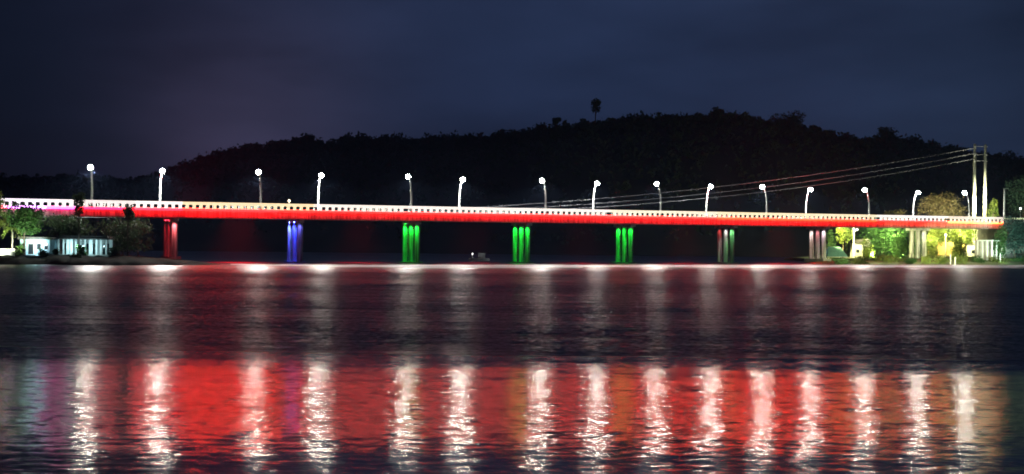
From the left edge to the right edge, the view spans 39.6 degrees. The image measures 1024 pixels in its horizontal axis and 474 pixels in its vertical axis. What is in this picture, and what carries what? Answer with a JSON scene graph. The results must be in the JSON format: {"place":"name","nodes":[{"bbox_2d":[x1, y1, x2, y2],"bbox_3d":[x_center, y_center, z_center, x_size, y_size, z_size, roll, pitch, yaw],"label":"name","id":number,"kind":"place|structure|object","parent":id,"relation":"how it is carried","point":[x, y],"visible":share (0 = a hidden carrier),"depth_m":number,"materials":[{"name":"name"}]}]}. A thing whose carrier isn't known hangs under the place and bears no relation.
{"place":"outdoors","nodes":[
{"label":"outdoors","id":0,"kind":"place"},
{"bbox_2d":[0,253,221,264],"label":"river bank","id":1,"kind":"structure","parent":0,"point":[52,259],"depth_m":274.94,"materials":[{"name":"grey concrete"}]},
{"bbox_2d":[0,191,9,231],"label":"tree","id":2,"kind":"object","parent":1,"relation":"on","point":[3,225],"visible":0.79,"depth_m":283.32,"materials":[{"name":"green plant"}]},
{"bbox_2d":[0,249,14,255],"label":"garden wall","id":3,"kind":"structure","parent":1,"relation":"on","point":[11,252],"depth_m":275.50,"materials":[{"name":"white paint"}]},
{"bbox_2d":[2,226,21,248],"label":"palm tree","id":4,"kind":"object","parent":1,"relation":"on","point":[11,228],"visible":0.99,"depth_m":277.41,"materials":[{"name":"green plant"}]},
{"bbox_2d":[15,244,25,255],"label":"bush","id":5,"kind":"object","parent":1,"relation":"on","point":[21,251],"visible":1,"depth_m":278.18,"materials":[{"name":"green plant"}]},
{"bbox_2d":[0,200,46,254],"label":"tree","id":6,"kind":"object","parent":1,"relation":"on","point":[29,221],"visible":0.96,"depth_m":280.70,"materials":[{"name":"green plant"}]},
{"bbox_2d":[18,237,60,255],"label":"river house","id":7,"kind":"structure","parent":1,"relation":"on","point":[47,244],"depth_m":282.05,"materials":[{"name":"white paint"}]},
{"bbox_2d":[28,244,33,253],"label":"door","id":8,"kind":"structure","parent":7,"relation":"in","point":[30,246],"depth_m":281.97,"materials":[{"name":"grey wood"}]},
{"bbox_2d":[36,243,41,249],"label":"window","id":9,"kind":"structure","parent":7,"relation":"in","point":[38,245],"depth_m":281.97,"materials":[{"name":"white glass"}]},
{"bbox_2d":[37,248,47,255],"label":"bush","id":10,"kind":"object","parent":1,"relation":"on","point":[42,252],"visible":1,"depth_m":279.64,"materials":[{"name":"green plant"}]},
{"bbox_2d":[52,248,58,254],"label":"bush","id":11,"kind":"object","parent":1,"relation":"on","point":[55,251],"visible":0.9,"depth_m":281.95,"materials":[{"name":"green plant"}]},
{"bbox_2d":[41,213,99,240],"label":"tree","id":12,"kind":"object","parent":1,"relation":"on","point":[70,223],"visible":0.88,"depth_m":289.07,"materials":[{"name":"green plant"}]},
{"bbox_2d":[69,253,83,257],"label":"bush","id":13,"kind":"object","parent":1,"relation":"on","point":[76,255],"visible":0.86,"depth_m":276.65,"materials":[{"name":"green plant"}]},
{"bbox_2d":[72,192,85,250],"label":"tree","id":14,"kind":"object","parent":1,"relation":"on","point":[79,197],"visible":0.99,"depth_m":284.61,"materials":[{"name":"green plant"}]},
{"bbox_2d":[75,245,87,255],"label":"bush","id":15,"kind":"object","parent":1,"relation":"on","point":[81,248],"visible":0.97,"depth_m":283.85,"materials":[{"name":"green plant"}]},
{"bbox_2d":[51,236,114,256],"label":"building","id":16,"kind":"structure","parent":1,"relation":"on","point":[97,245],"depth_m":285.67,"materials":[{"name":"white paint"}]},
{"bbox_2d":[103,244,108,254],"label":"doorway","id":17,"kind":"structure","parent":16,"relation":"in","point":[103,244],"depth_m":288.80,"materials":[{"name":"black glass"}]},
{"bbox_2d":[108,246,122,256],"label":"bush","id":18,"kind":"object","parent":1,"relation":"on","point":[114,251],"visible":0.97,"depth_m":285.54,"materials":[{"name":"green plant"}]},
{"bbox_2d":[92,216,152,254],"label":"tree","id":19,"kind":"object","parent":1,"relation":"on","point":[121,240],"visible":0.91,"depth_m":293.11,"materials":[{"name":"green plant"}]},
{"bbox_2d":[122,204,134,255],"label":"tree","id":20,"kind":"object","parent":1,"relation":"on","point":[129,212],"visible":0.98,"depth_m":291.41,"materials":[{"name":"green plant"}]},
{"bbox_2d":[124,219,154,255],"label":"tree","id":21,"kind":"object","parent":1,"relation":"on","point":[142,236],"visible":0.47,"depth_m":299.39,"materials":[{"name":"green plant"}]},
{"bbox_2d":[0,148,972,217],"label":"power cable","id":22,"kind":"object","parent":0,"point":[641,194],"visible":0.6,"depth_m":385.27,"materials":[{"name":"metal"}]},
{"bbox_2d":[0,249,1023,473],"bbox_3d":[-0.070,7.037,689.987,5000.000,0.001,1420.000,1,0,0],"label":"water","id":23,"kind":"structure","parent":0,"point":[225,367],"depth_m":62.47,"materials":[{"name":"black liquid"}]},
{"bbox_2d":[469,253,488,260],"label":"boat","id":24,"kind":"object","parent":23,"relation":"on","point":[481,256],"visible":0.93,"depth_m":371.46,"materials":[{"name":"paint"}]},
{"bbox_2d":[0,198,1023,262],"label":"bridge","id":25,"kind":"structure","parent":23,"relation":"in","point":[295,219],"depth_m":347.61,"materials":[{"name":"concrete"}]},
{"bbox_2d":[88,165,92,206],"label":"street lamp","id":26,"kind":"object","parent":25,"relation":"on","point":[90,167],"visible":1,"depth_m":300.12,"materials":[{"name":"white metal"}]},
{"bbox_2d":[159,169,164,200],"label":"street lamp","id":27,"kind":"object","parent":25,"relation":"on","point":[162,170],"visible":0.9,"depth_m":316.86,"materials":[{"name":"white metal"}]},
{"bbox_2d":[256,170,261,209],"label":"street lamp","id":28,"kind":"object","parent":25,"relation":"on","point":[258,172],"visible":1,"depth_m":316.64,"materials":[{"name":"white metal"}]},
{"bbox_2d":[317,173,323,209],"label":"street lamp","id":29,"kind":"object","parent":25,"relation":"on","point":[321,175],"visible":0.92,"depth_m":333.57,"materials":[{"name":"white metal"}]},
{"bbox_2d":[406,175,412,212],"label":"street lamp","id":30,"kind":"object","parent":25,"relation":"on","point":[408,177],"visible":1,"depth_m":332.99,"materials":[{"name":"white metal"}]},
{"bbox_2d":[458,178,464,212],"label":"street lamp","id":31,"kind":"object","parent":25,"relation":"on","point":[462,179],"visible":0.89,"depth_m":350.00,"materials":[{"name":"white metal"}]},
{"bbox_2d":[540,179,546,214],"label":"street lamp","id":32,"kind":"object","parent":25,"relation":"on","point":[542,180],"visible":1,"depth_m":349.05,"materials":[{"name":"white metal"}]},
{"bbox_2d":[592,181,598,208],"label":"street lamp","id":33,"kind":"object","parent":25,"relation":"on","point":[597,183],"visible":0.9,"depth_m":367.11,"materials":[{"name":"white metal"}]},
{"bbox_2d":[655,182,661,216],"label":"street lamp","id":34,"kind":"object","parent":25,"relation":"on","point":[656,183],"visible":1,"depth_m":364.15,"materials":[{"name":"grey metal"}]},
{"bbox_2d":[705,185,712,216],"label":"street lamp","id":35,"kind":"object","parent":25,"relation":"on","point":[710,186],"visible":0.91,"depth_m":383.04,"materials":[{"name":"white metal"}]},
{"bbox_2d":[760,185,767,218],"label":"street lamp","id":36,"kind":"object","parent":25,"relation":"on","point":[762,187],"visible":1,"depth_m":379.22,"materials":[{"name":"white metal"}]},
{"bbox_2d":[805,188,812,218],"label":"street lamp","id":37,"kind":"object","parent":25,"relation":"on","point":[810,189],"visible":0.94,"depth_m":398.18,"materials":[{"name":"white metal"}]},
{"bbox_2d":[863,188,869,219],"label":"street lamp","id":38,"kind":"object","parent":25,"relation":"on","point":[864,189],"visible":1,"depth_m":395.12,"materials":[{"name":"white metal"}]},
{"bbox_2d":[912,191,919,219],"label":"street lamp","id":39,"kind":"object","parent":25,"relation":"on","point":[917,192],"visible":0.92,"depth_m":415.87,"materials":[{"name":"white metal"}]},
{"bbox_2d":[963,191,970,221],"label":"street lamp","id":40,"kind":"object","parent":25,"relation":"on","point":[964,192],"visible":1,"depth_m":411.96,"materials":[{"name":"white metal"}]},
{"bbox_2d":[1003,188,1008,216],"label":"lamp post","id":41,"kind":"object","parent":25,"relation":"on","point":[1004,202],"visible":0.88,"depth_m":419.22,"materials":[{"name":"white metal"}]},
{"bbox_2d":[0,125,1023,256],"bbox_3d":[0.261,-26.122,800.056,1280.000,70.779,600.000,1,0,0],"label":"hill","id":42,"kind":"structure","parent":0,"point":[232,235],"depth_m":643.16,"materials":[{"name":"black plant"}]},
{"bbox_2d":[299,133,316,141],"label":"hill tree","id":43,"kind":"object","parent":42,"relation":"on","point":[310,136],"visible":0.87,"depth_m":754.70,"materials":[{"name":"green plant"}]},
{"bbox_2d":[0,109,1023,248],"bbox_3d":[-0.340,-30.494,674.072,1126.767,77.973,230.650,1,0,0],"label":"forest","id":44,"kind":"object","parent":42,"relation":"on","point":[123,189],"visible":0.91,"depth_m":700.12,"materials":[{"name":"plant"}]},
{"bbox_2d":[551,117,561,125],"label":"hill tree","id":45,"kind":"object","parent":42,"relation":"on","point":[557,120],"visible":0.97,"depth_m":754.97,"materials":[{"name":"green plant"}]},
{"bbox_2d":[591,98,600,120],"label":"hill tree","id":46,"kind":"object","parent":42,"relation":"on","point":[596,103],"visible":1,"depth_m":755.35,"materials":[{"name":"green plant"}]},
{"bbox_2d":[712,106,724,113],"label":"hill tree","id":47,"kind":"object","parent":42,"relation":"on","point":[718,108],"visible":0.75,"depth_m":755.90,"materials":[{"name":"green plant"}]},
{"bbox_2d":[766,110,805,126],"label":"hill tree","id":48,"kind":"object","parent":42,"relation":"on","point":[789,120],"visible":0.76,"depth_m":754.56,"materials":[{"name":"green plant"}]},
{"bbox_2d":[809,125,821,130],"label":"hill tree","id":49,"kind":"object","parent":42,"relation":"on","point":[815,126],"visible":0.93,"depth_m":755.32,"materials":[{"name":"green plant"}]},
{"bbox_2d":[876,126,898,136],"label":"hill tree","id":50,"kind":"object","parent":42,"relation":"on","point":[885,131],"visible":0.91,"depth_m":755.08,"materials":[{"name":"green plant"}]},
{"bbox_2d":[0,0,1023,179],"label":"sky","id":51,"kind":"structure","parent":0,"point":[123,89],"materials":[{"name":"blue"}]},
{"bbox_2d":[230,264,1023,267],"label":"river foam","id":52,"kind":"object","parent":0,"point":[692,266],"visible":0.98,"depth_m":314.05,"materials":[{"name":"white"}]},
{"bbox_2d":[496,158,973,212],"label":"power cable","id":53,"kind":"object","parent":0,"point":[764,191],"visible":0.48,"depth_m":399.06,"materials":[{"name":"metal"}]},
{"bbox_2d":[784,253,1023,264],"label":"river bank","id":54,"kind":"structure","parent":0,"point":[988,262],"depth_m":401.77,"materials":[{"name":"green plant"}]},
{"bbox_2d":[826,229,836,257],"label":"tree","id":55,"kind":"object","parent":54,"relation":"on","point":[830,242],"visible":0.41,"depth_m":419.07,"materials":[{"name":"green plant"}]},
{"bbox_2d":[826,246,847,258],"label":"shelter","id":56,"kind":"object","parent":54,"relation":"on","point":[831,251],"visible":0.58,"depth_m":404.99,"materials":[{"name":"green paint"}]},
{"bbox_2d":[831,257,849,263],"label":"bush","id":57,"kind":"object","parent":54,"relation":"on","point":[841,261],"visible":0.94,"depth_m":379.58,"materials":[{"name":"green plant"}]},
{"bbox_2d":[835,227,854,257],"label":"tree","id":58,"kind":"object","parent":54,"relation":"on","point":[844,233],"visible":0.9,"depth_m":409.74,"materials":[{"name":"yellow plant"}]},
{"bbox_2d":[844,236,854,256],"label":"tree","id":59,"kind":"object","parent":54,"relation":"on","point":[847,246],"visible":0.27,"depth_m":419.45,"materials":[{"name":"green plant"}]},
{"bbox_2d":[853,228,857,257],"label":"garden lamp","id":60,"kind":"object","parent":54,"relation":"on","point":[853,240],"visible":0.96,"depth_m":408.23,"materials":[{"name":"white metal"}]},
{"bbox_2d":[849,239,870,257],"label":"hut","id":61,"kind":"object","parent":54,"relation":"on","point":[858,249],"visible":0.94,"depth_m":411.48,"materials":[{"name":"paint"}]},
{"bbox_2d":[850,255,870,263],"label":"bush","id":62,"kind":"object","parent":54,"relation":"on","point":[859,260],"visible":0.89,"depth_m":382.28,"materials":[{"name":"green plant"}]},
{"bbox_2d":[860,238,875,257],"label":"tree","id":63,"kind":"object","parent":54,"relation":"on","point":[868,251],"visible":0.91,"depth_m":410.30,"materials":[{"name":"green plant"}]},
{"bbox_2d":[856,217,914,255],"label":"tree","id":64,"kind":"object","parent":54,"relation":"on","point":[884,241],"visible":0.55,"depth_m":421.17,"materials":[{"name":"green plant"}]},
{"bbox_2d":[869,254,907,262],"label":"bush","id":65,"kind":"object","parent":54,"relation":"on","point":[884,258],"visible":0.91,"depth_m":394.61,"materials":[{"name":"green plant"}]},
{"bbox_2d":[884,209,904,252],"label":"tree","id":66,"kind":"object","parent":54,"relation":"on","point":[893,212],"visible":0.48,"depth_m":447.11,"materials":[{"name":"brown plant"}]},
{"bbox_2d":[888,232,908,257],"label":"tree","id":67,"kind":"object","parent":54,"relation":"on","point":[899,249],"visible":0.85,"depth_m":414.17,"materials":[{"name":"green plant"}]},
{"bbox_2d":[903,258,916,263],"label":"bush","id":68,"kind":"object","parent":54,"relation":"on","point":[911,261],"visible":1,"depth_m":390.40,"materials":[{"name":"green plant"}]},
{"bbox_2d":[908,231,926,255],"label":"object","id":69,"kind":"object","parent":54,"relation":"on","point":[915,241],"visible":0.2,"depth_m":432.77,"materials":[{"name":"plant"}]},
{"bbox_2d":[920,255,931,263],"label":"bush","id":70,"kind":"object","parent":54,"relation":"on","point":[926,258],"visible":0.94,"depth_m":393.26,"materials":[{"name":"green plant"}]},
{"bbox_2d":[926,234,938,256],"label":"tree","id":71,"kind":"object","parent":54,"relation":"on","point":[931,244],"visible":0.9,"depth_m":425.41,"materials":[{"name":"yellow plant"}]},
{"bbox_2d":[926,229,948,255],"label":"tree","id":72,"kind":"object","parent":54,"relation":"on","point":[939,234],"visible":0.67,"depth_m":433.42,"materials":[{"name":"yellow plant"}]},
{"bbox_2d":[931,256,949,263],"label":"bush","id":73,"kind":"object","parent":54,"relation":"on","point":[941,260],"visible":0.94,"depth_m":395.65,"materials":[{"name":"green plant"}]},
{"bbox_2d":[914,191,971,220],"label":"tree","id":74,"kind":"object","parent":54,"relation":"on","point":[943,210],"visible":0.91,"depth_m":460.00,"materials":[{"name":"brown plant"}]},
{"bbox_2d":[921,242,964,255],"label":"garden wall","id":75,"kind":"structure","parent":54,"relation":"on","point":[949,246],"depth_m":435.05,"materials":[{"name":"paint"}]},
{"bbox_2d":[938,220,954,241],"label":"tree","id":76,"kind":"object","parent":54,"relation":"on","point":[947,230],"visible":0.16,"depth_m":445.67,"materials":[{"name":"green plant"}]},
{"bbox_2d":[947,229,967,256],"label":"tree","id":77,"kind":"object","parent":54,"relation":"on","point":[958,249],"visible":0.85,"depth_m":427.16,"materials":[{"name":"yellow plant"}]},
{"bbox_2d":[951,253,969,263],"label":"bush","id":78,"kind":"object","parent":54,"relation":"on","point":[961,259],"visible":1,"depth_m":398.82,"materials":[{"name":"green plant"}]},
{"bbox_2d":[948,229,976,242],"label":"tree","id":79,"kind":"object","parent":54,"relation":"on","point":[963,231],"visible":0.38,"depth_m":435.10,"materials":[{"name":"yellow plant"}]},
{"bbox_2d":[963,244,974,256],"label":"hut","id":80,"kind":"object","parent":54,"relation":"on","point":[970,249],"visible":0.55,"depth_m":429.98,"materials":[{"name":"white paint"}]},
{"bbox_2d":[961,229,976,243],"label":"tree","id":81,"kind":"object","parent":54,"relation":"on","point":[971,239],"visible":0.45,"depth_m":434.76,"materials":[{"name":"yellow plant"}]},
{"bbox_2d":[968,255,986,262],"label":"bush","id":82,"kind":"object","parent":54,"relation":"on","point":[977,259],"visible":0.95,"depth_m":402.23,"materials":[{"name":"green plant"}]},
{"bbox_2d":[972,144,986,243],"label":"utility pole","id":83,"kind":"object","parent":54,"relation":"on","point":[984,185],"visible":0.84,"depth_m":435.49,"materials":[{"name":"concrete"}]},
{"bbox_2d":[439,153,973,211],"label":"power cable","id":84,"kind":"object","parent":83,"relation":"attached to","point":[735,190],"visible":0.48,"depth_m":394.40,"materials":[{"name":"metal"}]},
{"bbox_2d":[974,240,1001,260],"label":"pavilion","id":85,"kind":"structure","parent":54,"relation":"on","point":[984,250],"depth_m":410.27,"materials":[{"name":"concrete"}]},
{"bbox_2d":[987,198,997,221],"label":"tree","id":86,"kind":"object","parent":54,"relation":"on","point":[992,210],"visible":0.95,"depth_m":450.57,"materials":[{"name":"green plant"}]},
{"bbox_2d":[987,256,1012,263],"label":"bush","id":87,"kind":"object","parent":54,"relation":"on","point":[994,260],"visible":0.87,"depth_m":405.56,"materials":[{"name":"green plant"}]},
{"bbox_2d":[993,224,1007,257],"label":"tree","id":88,"kind":"object","parent":54,"relation":"on","point":[1000,240],"visible":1,"depth_m":407.46,"materials":[{"name":"green plant"}]},
{"bbox_2d":[997,215,1023,258],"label":"tree","id":89,"kind":"object","parent":54,"relation":"on","point":[1015,234],"visible":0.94,"depth_m":410.37,"materials":[{"name":"green plant"}]},
{"bbox_2d":[1002,176,1023,217],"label":"tree","id":90,"kind":"object","parent":54,"relation":"on","point":[1020,197],"visible":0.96,"depth_m":476.76,"materials":[{"name":"green plant"}]},
{"bbox_2d":[1008,256,1023,261],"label":"bush","id":91,"kind":"object","parent":54,"relation":"on","point":[1018,259],"visible":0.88,"depth_m":408.85,"materials":[{"name":"green plant"}]}
]}

